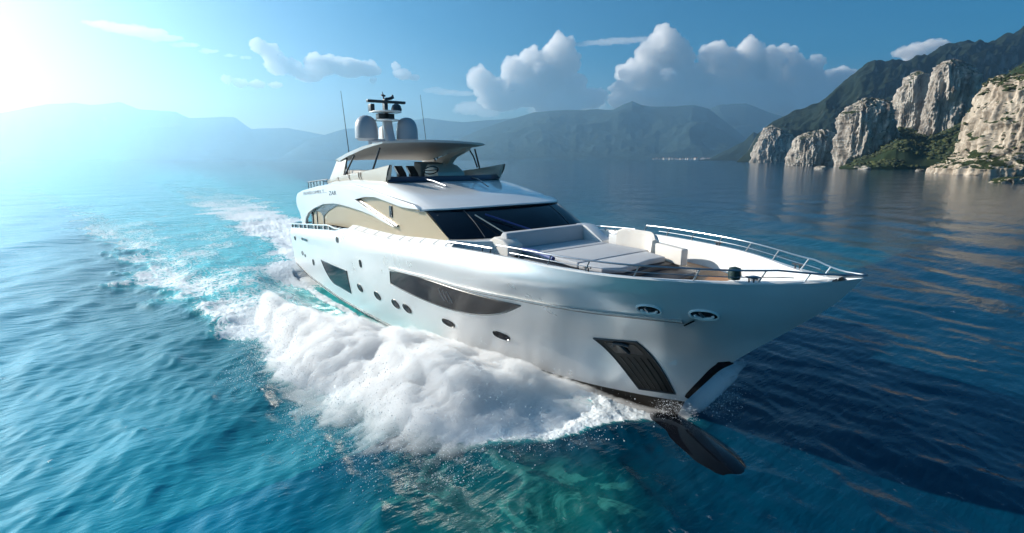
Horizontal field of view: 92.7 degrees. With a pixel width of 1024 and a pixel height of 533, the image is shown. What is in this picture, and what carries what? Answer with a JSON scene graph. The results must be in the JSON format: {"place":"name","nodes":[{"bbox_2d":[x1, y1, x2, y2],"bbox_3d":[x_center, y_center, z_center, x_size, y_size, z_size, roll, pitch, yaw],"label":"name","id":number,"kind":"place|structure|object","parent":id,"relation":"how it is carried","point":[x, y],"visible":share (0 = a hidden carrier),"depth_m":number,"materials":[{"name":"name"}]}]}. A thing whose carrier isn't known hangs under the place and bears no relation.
{"place":"outdoors","nodes":[
{"label":"outdoors","id":0,"kind":"place"},
{"bbox_2d":[0,102,322,158],"bbox_3d":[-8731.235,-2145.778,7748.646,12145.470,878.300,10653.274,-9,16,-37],"label":"mountain range","id":1,"kind":"structure","parent":0,"point":[118,130],"depth_m":7289.79,"materials":[{"name":"blue stone"}]},
{"bbox_2d":[279,118,511,158],"bbox_3d":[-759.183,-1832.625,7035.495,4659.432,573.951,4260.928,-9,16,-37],"label":"mountain range","id":2,"kind":"structure","parent":0,"point":[333,145],"depth_m":6652.81,"materials":[{"name":"blue stone"}]},
{"bbox_2d":[0,159,1023,532],"bbox_3d":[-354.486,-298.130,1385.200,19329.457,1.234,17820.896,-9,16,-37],"label":"sea","id":3,"kind":"structure","parent":0,"point":[886,395],"depth_m":15.45,"materials":[{"name":"liquid"}]},
{"bbox_2d":[221,284,746,507],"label":"spray droplets","id":4,"kind":"object","parent":3,"relation":"on","point":[251,321],"visible":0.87,"depth_m":14.19,"materials":[{"name":"white liquid"}]},
{"bbox_2d":[290,92,867,474],"bbox_3d":[-2.830,-2.440,22.386,7.401,12.004,32.550,-9,16,-37],"label":"motor yacht","id":5,"kind":"object","parent":3,"relation":"on","point":[443,247],"visible":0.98,"depth_m":15.59,"materials":[{"name":"paint"}]},
{"bbox_2d":[749,125,794,162],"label":"crag","id":6,"kind":"structure","parent":3,"relation":"in","point":[773,144],"depth_m":909.39,"materials":[{"name":"stone"}]},
{"bbox_2d":[785,129,835,165],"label":"crag","id":7,"kind":"structure","parent":3,"relation":"in","point":[813,148],"depth_m":492.15,"materials":[{"name":"stone"}]},
{"bbox_2d":[814,166,826,168],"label":"boulder","id":8,"kind":"object","parent":3,"relation":"in","point":[820,167],"visible":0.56,"depth_m":327.24,"materials":[{"name":"stone"}]},
{"bbox_2d":[858,165,871,169],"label":"boulder","id":9,"kind":"object","parent":3,"relation":"in","point":[865,167],"visible":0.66,"depth_m":321.55,"materials":[{"name":"stone"}]},
{"bbox_2d":[831,97,900,166],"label":"crag","id":10,"kind":"structure","parent":3,"relation":"in","point":[866,126],"depth_m":403.70,"materials":[{"name":"stone"}]},
{"bbox_2d":[925,73,1023,175],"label":"sea cliff","id":11,"kind":"structure","parent":3,"relation":"in","point":[993,125],"depth_m":213.21,"materials":[{"name":"stone"}]},
{"bbox_2d":[988,176,1023,182],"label":"rock shelf","id":12,"kind":"object","parent":3,"relation":"in","point":[1009,180],"visible":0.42,"depth_m":143.81,"materials":[{"name":"stone"}]},
{"bbox_2d":[0,0,1023,134],"label":"sky","id":13,"kind":"structure","parent":0,"point":[290,64],"materials":[{"name":"blue"}]},
{"bbox_2d":[436,101,745,159],"bbox_3d":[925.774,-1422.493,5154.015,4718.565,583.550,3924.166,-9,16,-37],"label":"mountain range","id":14,"kind":"structure","parent":0,"point":[631,130],"depth_m":4232.44,"materials":[{"name":"blue stone"}]},
{"bbox_2d":[699,132,756,160],"bbox_3d":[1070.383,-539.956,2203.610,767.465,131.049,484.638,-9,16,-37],"label":"headland","id":15,"kind":"structure","parent":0,"point":[737,152],"depth_m":2122.98,"materials":[{"name":"green plant"}]},
{"bbox_2d":[710,103,782,138],"bbox_3d":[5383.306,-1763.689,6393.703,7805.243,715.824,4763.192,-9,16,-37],"label":"mountain range","id":16,"kind":"structure","parent":0,"point":[745,120],"depth_m":5893.53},
{"bbox_2d":[737,26,1023,161],"bbox_3d":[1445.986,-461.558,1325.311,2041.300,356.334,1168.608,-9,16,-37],"label":"hills","id":17,"kind":"structure","parent":0,"point":[1002,54],"depth_m":1187.21,"materials":[{"name":"green plant"}]},
{"bbox_2d":[839,63,1023,168],"bbox_3d":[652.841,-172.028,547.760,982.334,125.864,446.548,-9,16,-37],"label":"hillside","id":18,"kind":"structure","parent":0,"point":[912,158],"depth_m":354.29,"materials":[{"name":"green plant"}]},
{"bbox_2d":[891,70,930,130],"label":"crag","id":19,"kind":"structure","parent":18,"relation":"on","point":[909,97],"depth_m":468.02,"materials":[{"name":"stone"}]},
{"bbox_2d":[846,62,1023,167],"bbox_3d":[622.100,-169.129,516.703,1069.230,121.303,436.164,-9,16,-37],"label":"scrub","id":20,"kind":"object","parent":18,"relation":"on","point":[931,139],"visible":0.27,"depth_m":364.74,"materials":[{"name":"green plant"}]},
{"bbox_2d":[917,59,983,135],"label":"crag","id":21,"kind":"structure","parent":18,"relation":"on","point":[955,86],"depth_m":427.70,"materials":[{"name":"stone"}]}
]}

